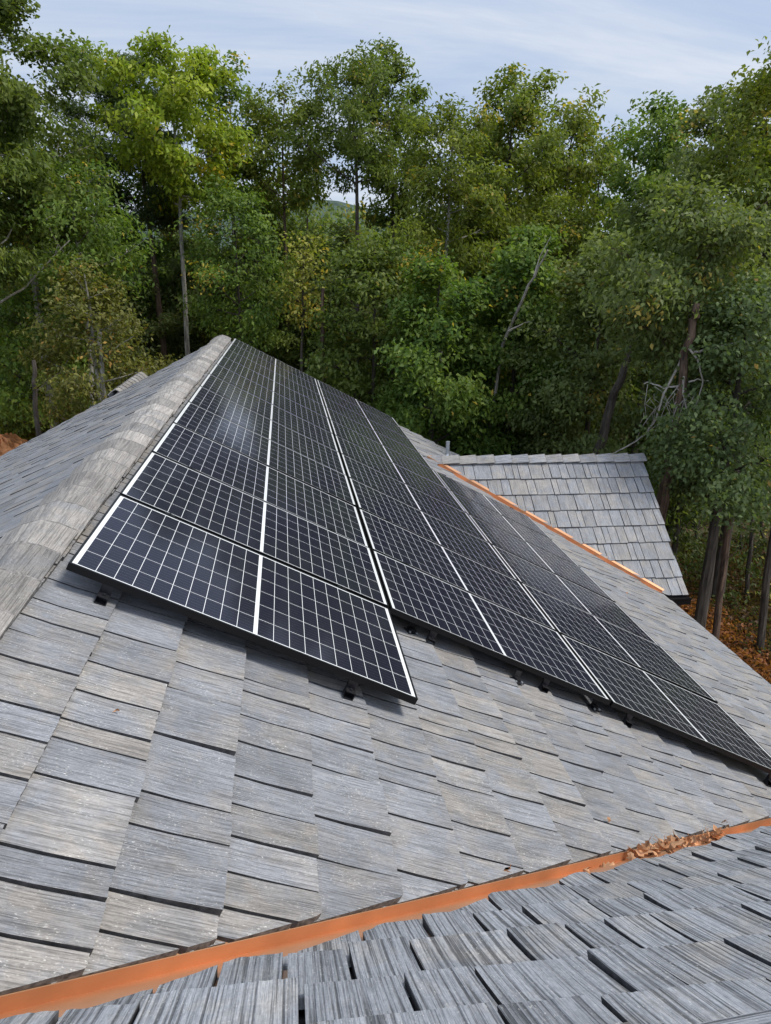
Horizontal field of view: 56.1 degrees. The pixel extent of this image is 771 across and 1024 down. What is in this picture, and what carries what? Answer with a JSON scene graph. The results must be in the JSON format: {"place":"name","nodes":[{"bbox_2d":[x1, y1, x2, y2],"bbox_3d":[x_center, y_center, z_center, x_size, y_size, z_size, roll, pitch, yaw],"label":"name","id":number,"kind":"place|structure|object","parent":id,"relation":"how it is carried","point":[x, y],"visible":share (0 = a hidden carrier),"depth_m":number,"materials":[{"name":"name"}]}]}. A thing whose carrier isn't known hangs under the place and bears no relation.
{"place":"outdoors","nodes":[
{"label":"outdoors","id":0,"kind":"place"},
{"bbox_2d":[1,200,623,314],"bbox_3d":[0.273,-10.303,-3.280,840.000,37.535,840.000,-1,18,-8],"label":"hill","id":1,"kind":"structure","parent":0,"point":[335,203],"depth_m":260.72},
{"bbox_2d":[0,0,770,231],"label":"sky","id":2,"kind":"structure","parent":0,"point":[631,48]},
{"bbox_2d":[41,329,770,655],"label":"ground","id":3,"kind":"structure","parent":0,"point":[734,531],"depth_m":23.96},
{"bbox_2d":[0,433,27,455],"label":"clay mound","id":4,"kind":"object","parent":3,"relation":"on","point":[9,442],"visible":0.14,"depth_m":23.08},
{"bbox_2d":[0,282,52,440],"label":"broadleaf tree","id":5,"kind":"object","parent":3,"relation":"on","point":[16,414],"visible":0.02,"depth_m":28.43,"materials":[{"name":"green plant"}]},
{"bbox_2d":[0,40,60,298],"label":"oak tree","id":6,"kind":"object","parent":3,"relation":"on","point":[9,275],"visible":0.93,"depth_m":18.24,"materials":[{"name":"green plant"}]},
{"bbox_2d":[0,261,82,440],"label":"broadleaf tree","id":7,"kind":"object","parent":3,"relation":"on","point":[21,432],"visible":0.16,"depth_m":25.62,"materials":[{"name":"green plant"}]},
{"bbox_2d":[31,360,63,436],"bbox_3d":[-8.653,-1.058,19.218,0.937,5.882,0.145,-5,19,-20],"label":"bare trunk","id":8,"kind":"object","parent":3,"relation":"on","point":[35,408],"visible":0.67,"depth_m":18.48,"materials":[{"name":"brown plant"}]},
{"bbox_2d":[0,273,109,433],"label":"maple tree","id":9,"kind":"object","parent":3,"relation":"on","point":[19,402],"visible":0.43,"depth_m":21.82,"materials":[{"name":"green plant"}]},
{"bbox_2d":[0,0,114,428],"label":"oak tree","id":10,"kind":"object","parent":3,"relation":"on","point":[24,104],"visible":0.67,"depth_m":19.60,"materials":[{"name":"green plant"}]},
{"bbox_2d":[18,121,106,412],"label":"oak tree","id":11,"kind":"object","parent":3,"relation":"on","point":[67,129],"visible":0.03,"depth_m":26.13,"materials":[{"name":"green plant"}]},
{"bbox_2d":[0,155,169,405],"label":"broadleaf tree","id":12,"kind":"object","parent":3,"relation":"on","point":[113,257],"visible":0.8,"depth_m":20.26,"materials":[{"name":"green plant"}]},
{"bbox_2d":[0,240,69,303],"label":"dead limb","id":13,"kind":"object","parent":12,"relation":"attached to","point":[18,291],"visible":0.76,"depth_m":19.39,"materials":[{"name":"grey wood"}]},
{"bbox_2d":[12,252,179,426],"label":"broadleaf tree","id":14,"kind":"object","parent":3,"relation":"on","point":[102,291],"visible":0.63,"depth_m":18.82,"materials":[{"name":"green plant"}]},
{"bbox_2d":[40,236,168,431],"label":"broadleaf tree","id":15,"kind":"object","parent":3,"relation":"on","point":[144,342],"visible":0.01,"depth_m":29.08,"materials":[{"name":"green plant"}]},
{"bbox_2d":[97,332,133,400],"bbox_3d":[-7.127,-1.611,19.758,0.990,6.460,0.167,-7,20,-25],"label":"bare trunk","id":16,"kind":"object","parent":3,"relation":"on","point":[102,370],"visible":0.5,"depth_m":18.87,"materials":[{"name":"brown plant"}]},
{"bbox_2d":[71,165,179,340],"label":"broadleaf tree","id":17,"kind":"object","parent":3,"relation":"on","point":[137,186],"visible":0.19,"depth_m":28.09,"materials":[{"name":"green plant"}]},
{"bbox_2d":[46,50,208,362],"bbox_3d":[-9.289,-8.847,27.313,5.595,15.454,5.470,-1,18,-8],"label":"broadleaf tree","id":18,"kind":"object","parent":3,"relation":"on","point":[72,112],"visible":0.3,"depth_m":25.68,"materials":[{"name":"green plant"}]},
{"bbox_2d":[56,260,201,421],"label":"broadleaf tree","id":19,"kind":"object","parent":3,"relation":"on","point":[167,324],"visible":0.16,"depth_m":27.26,"materials":[{"name":"green plant"}]},
{"bbox_2d":[78,228,236,376],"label":"broadleaf tree","id":20,"kind":"object","parent":3,"relation":"on","point":[174,262],"visible":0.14,"depth_m":29.11,"materials":[{"name":"green plant"}]},
{"bbox_2d":[69,25,257,355],"bbox_3d":[-7.347,-8.221,25.783,5.952,15.183,7.304,-1,18,-8],"label":"maple tree","id":21,"kind":"object","parent":3,"relation":"on","point":[181,92],"visible":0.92,"depth_m":23.20,"materials":[{"name":"green plant"}]},
{"bbox_2d":[143,228,248,355],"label":"broadleaf tree","id":22,"kind":"object","parent":3,"relation":"on","point":[178,253],"visible":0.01,"depth_m":32.59,"materials":[{"name":"green plant"}]},
{"bbox_2d":[168,173,299,351],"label":"broadleaf tree","id":23,"kind":"object","parent":3,"relation":"on","point":[253,322],"visible":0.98,"depth_m":23.54,"materials":[{"name":"green plant"}]},
{"bbox_2d":[151,233,318,379],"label":"broadleaf tree","id":24,"kind":"object","parent":3,"relation":"on","point":[193,326],"visible":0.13,"depth_m":27.84,"materials":[{"name":"green plant"}]},
{"bbox_2d":[187,50,283,338],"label":"broadleaf tree","id":25,"kind":"object","parent":3,"relation":"on","point":[223,92],"visible":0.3,"depth_m":26.76,"materials":[{"name":"green plant"}]},
{"bbox_2d":[220,162,311,349],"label":"broadleaf tree","id":26,"kind":"object","parent":3,"relation":"on","point":[289,227],"visible":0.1,"depth_m":30.33,"materials":[{"name":"green plant"}]},
{"bbox_2d":[225,69,334,360],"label":"oak tree","id":27,"kind":"object","parent":3,"relation":"on","point":[292,197],"visible":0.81,"depth_m":26.12,"materials":[{"name":"green plant"}]},
{"bbox_2d":[237,232,352,384],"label":"broadleaf tree","id":28,"kind":"object","parent":3,"relation":"on","point":[283,340],"visible":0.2,"depth_m":28.41,"materials":[{"name":"green plant"}]},
{"bbox_2d":[265,224,331,371],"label":"broadleaf tree","id":29,"kind":"object","parent":3,"relation":"on","point":[307,303],"visible":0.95,"depth_m":22.76,"materials":[{"name":"green plant"}]},
{"bbox_2d":[276,147,338,336],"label":"broadleaf tree","id":30,"kind":"object","parent":3,"relation":"on","point":[308,230],"visible":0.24,"depth_m":33.31,"materials":[{"name":"green plant"}]},
{"bbox_2d":[13,196,649,421],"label":"wood","id":31,"kind":"object","parent":3,"relation":"on","point":[338,217],"visible":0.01,"depth_m":42.19,"materials":[{"name":"green plant"}]},
{"bbox_2d":[320,288,353,381],"bbox_3d":[-1.489,-2.868,22.194,1.009,7.647,0.170,-1,18,-8],"label":"bare trunk","id":32,"kind":"object","parent":3,"relation":"on","point":[322,304],"visible":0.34,"depth_m":21.22,"materials":[{"name":"brown wood"}]},
{"bbox_2d":[270,39,419,399],"bbox_3d":[-1.531,-8.675,26.694,4.686,15.372,4.896,11,20,26],"label":"oak tree","id":33,"kind":"object","parent":3,"relation":"on","point":[350,145],"visible":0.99,"depth_m":24.80,"materials":[{"name":"green plant"}]},
{"bbox_2d":[298,227,447,417],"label":"broadleaf tree","id":34,"kind":"object","parent":3,"relation":"on","point":[376,286],"visible":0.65,"depth_m":20.64,"materials":[{"name":"green plant"}]},
{"bbox_2d":[295,220,457,414],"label":"broadleaf tree","id":35,"kind":"object","parent":3,"relation":"on","point":[342,239],"visible":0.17,"depth_m":27.54,"materials":[{"name":"green plant"}]},
{"bbox_2d":[0,335,770,1023],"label":"house","id":36,"kind":"structure","parent":3,"relation":"on","point":[208,825],"depth_m":2.66,"materials":[{"name":"grey wood"}]},
{"bbox_2d":[94,584,113,605],"bbox_3d":[-1.247,0.367,3.206,0.052,0.079,0.055,25,13,-15],"label":"mounting bracket","id":37,"kind":"object","parent":36,"relation":"attached to","point":[104,594],"visible":1,"depth_m":3.21,"materials":[{"name":"metal"}]},
{"bbox_2d":[66,494,417,704],"bbox_3d":[-0.685,0.422,3.872,1.755,0.046,1.064,25,13,-15],"label":"solar panel","id":38,"kind":"object","parent":36,"relation":"attached to","point":[167,560],"visible":1,"depth_m":3.72,"materials":[{"name":"glass"}]},
{"bbox_2d":[120,451,388,607],"bbox_3d":[-0.826,0.091,4.867,1.755,0.046,1.064,25,13,-15],"label":"solar panel","id":39,"kind":"object","parent":36,"relation":"attached to","point":[188,494],"visible":0.9,"depth_m":4.76,"materials":[{"name":"glass"}]},
{"bbox_2d":[151,422,368,546],"bbox_3d":[-0.970,-0.234,5.864,1.755,0.046,1.064,25,13,-15],"label":"solar panel","id":40,"kind":"object","parent":36,"relation":"attached to","point":[199,453],"visible":0.92,"depth_m":5.79,"materials":[{"name":"glass"}]},
{"bbox_2d":[173,401,356,506],"bbox_3d":[-1.110,-0.566,6.859,1.755,0.048,1.064,25,13,-15],"label":"solar panel","id":41,"kind":"object","parent":36,"relation":"attached to","point":[219,429],"visible":0.93,"depth_m":6.78,"materials":[{"name":"glass"}]},
{"bbox_2d":[188,386,345,474],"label":"solar panel","id":42,"kind":"object","parent":36,"relation":"attached to","point":[236,413],"visible":0.9,"depth_m":7.80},
{"bbox_2d":[200,373,338,451],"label":"solar panel","id":43,"kind":"object","parent":36,"relation":"attached to","point":[241,397],"visible":0.93,"depth_m":8.80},
{"bbox_2d":[209,364,332,433],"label":"solar panel","id":44,"kind":"object","parent":36,"relation":"attached to","point":[267,395],"visible":0.88,"depth_m":9.79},
{"bbox_2d":[216,356,327,417],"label":"solar panel","id":45,"kind":"object","parent":36,"relation":"attached to","point":[272,385],"visible":0.91,"depth_m":10.79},
{"bbox_2d":[222,349,323,404],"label":"solar panel","id":46,"kind":"object","parent":36,"relation":"attached to","point":[265,372],"visible":0.9,"depth_m":11.80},
{"bbox_2d":[227,343,320,394],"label":"solar panel","id":47,"kind":"object","parent":36,"relation":"attached to","point":[273,367],"visible":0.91,"depth_m":12.81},
{"bbox_2d":[231,338,317,385],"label":"solar panel","id":48,"kind":"object","parent":36,"relation":"attached to","point":[270,359],"visible":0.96,"depth_m":13.79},
{"bbox_2d":[342,680,358,700],"bbox_3d":[-0.169,0.866,3.524,0.052,0.079,0.055,25,13,-15],"label":"mounting bracket","id":49,"kind":"object","parent":36,"relation":"attached to","point":[348,692],"visible":1,"depth_m":3.53,"materials":[{"name":"metal"}]},
{"bbox_2d":[316,380,399,426],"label":"solar panel","id":50,"kind":"object","parent":36,"relation":"attached to","point":[352,400],"visible":0.89,"depth_m":14.27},
{"bbox_2d":[319,387,408,438],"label":"solar panel","id":51,"kind":"object","parent":36,"relation":"attached to","point":[357,410],"visible":0.87,"depth_m":13.25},
{"bbox_2d":[322,396,419,452],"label":"solar panel","id":52,"kind":"object","parent":36,"relation":"attached to","point":[368,423],"visible":0.9,"depth_m":12.25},
{"bbox_2d":[325,407,432,469],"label":"solar panel","id":53,"kind":"object","parent":36,"relation":"attached to","point":[371,434],"visible":0.91,"depth_m":11.25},
{"bbox_2d":[329,420,447,488],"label":"solar panel","id":54,"kind":"object","parent":36,"relation":"attached to","point":[372,446],"visible":0.87,"depth_m":10.26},
{"bbox_2d":[334,435,465,512],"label":"solar panel","id":55,"kind":"object","parent":36,"relation":"attached to","point":[354,451],"visible":0.9,"depth_m":9.25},
{"bbox_2d":[404,622,417,634],"bbox_3d":[0.184,0.756,4.742,0.090,0.067,0.070,18,16,-37],"label":"roof foot","id":56,"kind":"object","parent":36,"relation":"attached to","point":[410,628],"visible":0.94,"depth_m":4.74},
{"bbox_2d":[340,454,488,542],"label":"solar panel","id":57,"kind":"object","parent":36,"relation":"attached to","point":[365,474],"visible":0.85,"depth_m":8.25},
{"bbox_2d":[426,631,437,645],"bbox_3d":[0.303,0.821,4.703,0.052,0.079,0.055,25,13,-15],"label":"mounting bracket","id":58,"kind":"object","parent":36,"relation":"attached to","point":[432,635],"visible":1,"depth_m":4.71,"materials":[{"name":"metal"}]},
{"bbox_2d":[348,477,517,580],"bbox_3d":[0.445,0.156,7.319,1.755,0.048,1.064,25,13,-15],"label":"solar panel","id":59,"kind":"object","parent":36,"relation":"attached to","point":[375,502],"visible":0.9,"depth_m":7.24,"materials":[{"name":"glass"}]},
{"bbox_2d":[358,508,556,630],"bbox_3d":[0.587,0.485,6.323,1.755,0.047,1.064,25,13,-15],"label":"solar panel","id":60,"kind":"object","parent":36,"relation":"attached to","point":[386,537],"visible":0.91,"depth_m":6.24,"materials":[{"name":"glass"}]},
{"bbox_2d":[371,550,610,704],"bbox_3d":[0.730,0.812,5.327,1.755,0.048,1.064,25,13,-15],"label":"solar panel","id":61,"kind":"object","parent":36,"relation":"attached to","point":[434,604],"visible":0.93,"depth_m":5.19,"materials":[{"name":"glass"}]},
{"bbox_2d":[434,471,551,539],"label":"solar panel","id":62,"kind":"object","parent":36,"relation":"attached to","point":[487,502],"visible":0.9,"depth_m":10.71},
{"bbox_2d":[449,490,580,567],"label":"solar panel","id":63,"kind":"object","parent":36,"relation":"attached to","point":[503,523],"visible":0.86,"depth_m":9.72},
{"bbox_2d":[509,670,523,684],"bbox_3d":[0.897,1.109,4.864,0.090,0.067,0.070,18,16,-37],"label":"roof foot","id":64,"kind":"object","parent":36,"relation":"attached to","point":[517,674],"visible":1,"depth_m":4.87},
{"bbox_2d":[468,514,614,601],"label":"solar panel","id":65,"kind":"object","parent":36,"relation":"attached to","point":[537,556],"visible":0.89,"depth_m":8.71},
{"bbox_2d":[538,678,549,692],"bbox_3d":[1.091,1.186,4.936,0.052,0.079,0.055,25,13,-15],"label":"mounting bracket","id":66,"kind":"object","parent":36,"relation":"attached to","point":[543,687],"visible":1,"depth_m":4.94,"materials":[{"name":"metal"}]},
{"bbox_2d":[491,544,658,644],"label":"solar panel","id":67,"kind":"object","parent":36,"relation":"attached to","point":[562,589],"visible":0.88,"depth_m":7.72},
{"bbox_2d":[587,699,601,711],"bbox_3d":[1.499,1.365,5.130,0.090,0.067,0.070,19,16,-37],"label":"roof foot","id":68,"kind":"object","parent":36,"relation":"attached to","point":[593,706],"visible":0.93,"depth_m":5.13},
{"bbox_2d":[520,582,717,702],"bbox_3d":[2.144,1.202,6.782,1.755,0.046,1.064,25,13,-15],"label":"solar panel","id":69,"kind":"object","parent":36,"relation":"attached to","point":[608,638],"visible":0.88,"depth_m":6.70,"materials":[{"name":"glass"}]},
{"bbox_2d":[622,714,632,727],"bbox_3d":[1.723,1.478,5.122,0.052,0.079,0.055,25,13,-15],"label":"mounting bracket","id":70,"kind":"object","parent":36,"relation":"attached to","point":[627,721],"visible":1,"depth_m":5.13,"materials":[{"name":"metal"}]},
{"bbox_2d":[559,633,770,773],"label":"solar panel","id":71,"kind":"object","parent":36,"relation":"attached to","point":[627,688],"visible":0.94,"depth_m":5.67,"materials":[{"name":"glass"}]},
{"bbox_2d":[626,824,726,861],"bbox_3d":[1.507,1.714,3.725,1.102,0.533,0.198,-13,23,-36],"label":"leaf pile","id":72,"kind":"object","parent":36,"relation":"on","point":[670,843],"visible":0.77,"depth_m":3.55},
{"bbox_2d":[353,259,422,402],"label":"broadleaf tree","id":73,"kind":"object","parent":3,"relation":"on","point":[383,374],"visible":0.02,"depth_m":31.21,"materials":[{"name":"green plant"}]},
{"bbox_2d":[342,32,437,379],"bbox_3d":[0.122,-9.813,29.295,4.124,16.244,4.316,-1,18,-8],"label":"oak tree","id":74,"kind":"object","parent":3,"relation":"on","point":[395,202],"visible":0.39,"depth_m":27.67,"materials":[{"name":"green plant"}]},
{"bbox_2d":[362,136,458,310],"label":"broadleaf tree","id":75,"kind":"object","parent":3,"relation":"on","point":[404,154],"visible":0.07,"depth_m":30.23,"materials":[{"name":"green plant"}]},
{"bbox_2d":[373,242,517,455],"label":"maple tree","id":76,"kind":"object","parent":3,"relation":"on","point":[423,366],"visible":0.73,"depth_m":18.82,"materials":[{"name":"green plant"}]},
{"bbox_2d":[373,92,520,444],"bbox_3d":[1.921,-6.083,23.100,4.726,13.256,4.500,-1,18,-8],"label":"hickory tree","id":77,"kind":"object","parent":3,"relation":"on","point":[449,190],"visible":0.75,"depth_m":21.45,"materials":[{"name":"green plant"}]},
{"bbox_2d":[399,197,543,428],"bbox_3d":[3.000,-5.328,25.093,5.082,10.704,4.778,-1,18,-8],"label":"broadleaf tree","id":78,"kind":"object","parent":3,"relation":"on","point":[474,226],"visible":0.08,"depth_m":23.55,"materials":[{"name":"green plant"}]},
{"bbox_2d":[436,119,514,327],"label":"oak tree","id":79,"kind":"object","parent":3,"relation":"on","point":[511,197],"visible":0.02,"depth_m":29.28,"materials":[{"name":"green plant"}]},
{"bbox_2d":[436,62,583,261],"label":"oak tree","id":80,"kind":"object","parent":3,"relation":"on","point":[521,111],"visible":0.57,"depth_m":23.50,"materials":[{"name":"green plant"}]},
{"bbox_2d":[444,220,576,455],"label":"broadleaf tree","id":81,"kind":"object","parent":3,"relation":"on","point":[519,260],"visible":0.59,"depth_m":19.24,"materials":[{"name":"green plant"}]},
{"bbox_2d":[489,237,550,431],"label":"dead tree","id":82,"kind":"object","parent":3,"relation":"on","point":[510,328],"visible":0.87,"depth_m":18.52,"materials":[{"name":"grey wood"}]},
{"bbox_2d":[502,132,566,309],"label":"broadleaf tree","id":83,"kind":"object","parent":3,"relation":"on","point":[524,190],"visible":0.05,"depth_m":28.48,"materials":[{"name":"green plant"}]},
{"bbox_2d":[474,249,627,450],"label":"broadleaf tree","id":84,"kind":"object","parent":3,"relation":"on","point":[568,293],"depth_m":29.33,"materials":[{"name":"green plant"}]},
{"bbox_2d":[501,186,618,449],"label":"broadleaf tree","id":85,"kind":"object","parent":3,"relation":"on","point":[568,227],"visible":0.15,"depth_m":22.48,"materials":[{"name":"green plant"}]},
{"bbox_2d":[510,83,632,262],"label":"oak tree","id":86,"kind":"object","parent":3,"relation":"on","point":[586,172],"visible":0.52,"depth_m":25.12,"materials":[{"name":"green plant"}]},
{"bbox_2d":[492,232,675,454],"bbox_3d":[5.441,-2.652,19.371,4.974,9.045,4.552,-13,23,-38],"label":"broadleaf tree","id":87,"kind":"object","parent":3,"relation":"on","point":[576,401],"visible":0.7,"depth_m":18.55,"materials":[{"name":"green plant"}]},
{"bbox_2d":[556,115,645,251],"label":"broadleaf tree","id":88,"kind":"object","parent":3,"relation":"on","point":[607,197],"visible":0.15,"depth_m":28.59,"materials":[{"name":"green plant"}]},
{"bbox_2d":[593,330,637,454],"bbox_3d":[5.331,-1.142,17.674,0.918,7.290,0.281,8,19,19],"label":"leaning trunk","id":89,"kind":"object","parent":3,"relation":"on","point":[609,409],"visible":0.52,"depth_m":17.17,"materials":[{"name":"brown plant"}]},
{"bbox_2d":[597,167,651,274],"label":"broadleaf tree","id":90,"kind":"object","parent":3,"relation":"on","point":[609,223],"visible":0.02,"depth_m":27.19,"materials":[{"name":"green plant"}]},
{"bbox_2d":[560,267,698,476],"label":"broadleaf tree","id":91,"kind":"object","parent":3,"relation":"on","point":[630,399],"visible":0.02,"depth_m":26.50,"materials":[{"name":"green plant"}]},
{"bbox_2d":[601,90,727,453],"bbox_3d":[8.651,-6.211,23.723,4.356,13.468,4.790,-1,18,-8],"label":"oak tree","id":92,"kind":"object","parent":3,"relation":"on","point":[655,156],"visible":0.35,"depth_m":21.78,"materials":[{"name":"green plant"}]},
{"bbox_2d":[577,169,770,504],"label":"oak tree","id":93,"kind":"object","parent":3,"relation":"on","point":[723,228],"visible":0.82,"depth_m":13.34,"materials":[{"name":"green plant"}]},
{"bbox_2d":[612,303,738,522],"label":"dead tree","id":94,"kind":"object","parent":3,"relation":"on","point":[664,501],"visible":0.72,"depth_m":13.36,"materials":[{"name":"grey wood"}]},
{"bbox_2d":[672,480,682,557],"bbox_3d":[7.779,0.187,19.404,0.698,3.909,0.201,13,22,32],"label":"bare trunk","id":95,"kind":"object","parent":3,"relation":"on","point":[674,546],"visible":0.1,"depth_m":19.38,"materials":[{"name":"brown plant"}]},
{"bbox_2d":[591,432,770,609],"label":"undergrowth","id":96,"kind":"object","parent":3,"relation":"on","point":[701,546],"visible":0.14,"depth_m":19.22,"materials":[{"name":"green plant"}]},
{"bbox_2d":[618,356,743,539],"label":"broadleaf tree","id":97,"kind":"object","parent":3,"relation":"on","point":[687,518],"visible":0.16,"depth_m":18.98,"materials":[{"name":"green plant"}]},
{"bbox_2d":[603,82,770,544],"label":"oak tree","id":98,"kind":"object","parent":3,"relation":"on","point":[693,123],"visible":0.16,"depth_m":18.86,"materials":[{"name":"green plant"}]},
{"bbox_2d":[625,262,770,627],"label":"broadleaf tree","id":99,"kind":"object","parent":3,"relation":"on","point":[741,491],"visible":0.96,"depth_m":13.02,"materials":[{"name":"green plant"}]},
{"bbox_2d":[667,36,770,597],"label":"oak tree","id":100,"kind":"object","parent":3,"relation":"on","point":[757,92],"visible":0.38,"depth_m":15.24,"materials":[{"name":"green plant"}]},
{"bbox_2d":[671,531,770,669],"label":"undergrowth","id":101,"kind":"object","parent":3,"relation":"on","point":[744,616],"visible":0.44,"depth_m":18.72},
{"bbox_2d":[677,586,770,683],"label":"leaf litter","id":102,"kind":"object","parent":3,"relation":"on","point":[754,659],"visible":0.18,"depth_m":16.16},
{"bbox_2d":[712,464,737,639],"bbox_3d":[6.956,1.211,15.034,0.548,4.538,0.196,9,20,23],"label":"bare trunk","id":103,"kind":"object","parent":3,"relation":"on","point":[720,588],"visible":0.7,"depth_m":15.04,"materials":[{"name":"brown wood"}]},
{"bbox_2d":[687,377,770,473],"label":"broadleaf tree","id":104,"kind":"object","parent":3,"relation":"on","point":[764,421],"depth_m":25.20,"materials":[{"name":"green plant"}]},
{"bbox_2d":[691,118,768,527],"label":"oak tree","id":105,"kind":"object","parent":3,"relation":"on","point":[731,195],"visible":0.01,"depth_m":21.15,"materials":[{"name":"green plant"}]},
{"bbox_2d":[738,498,764,597],"bbox_3d":[9.204,0.895,18.307,0.663,3.104,0.134,13,21,32],"label":"bare trunk","id":106,"kind":"object","parent":3,"relation":"on","point":[748,563],"visible":0.69,"depth_m":18.32,"materials":[{"name":"brown plant"}]},
{"bbox_2d":[756,528,770,655],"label":"bare trunk","id":107,"kind":"object","parent":3,"relation":"on","point":[763,613],"visible":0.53,"depth_m":15.55,"materials":[{"name":"brown plant"}]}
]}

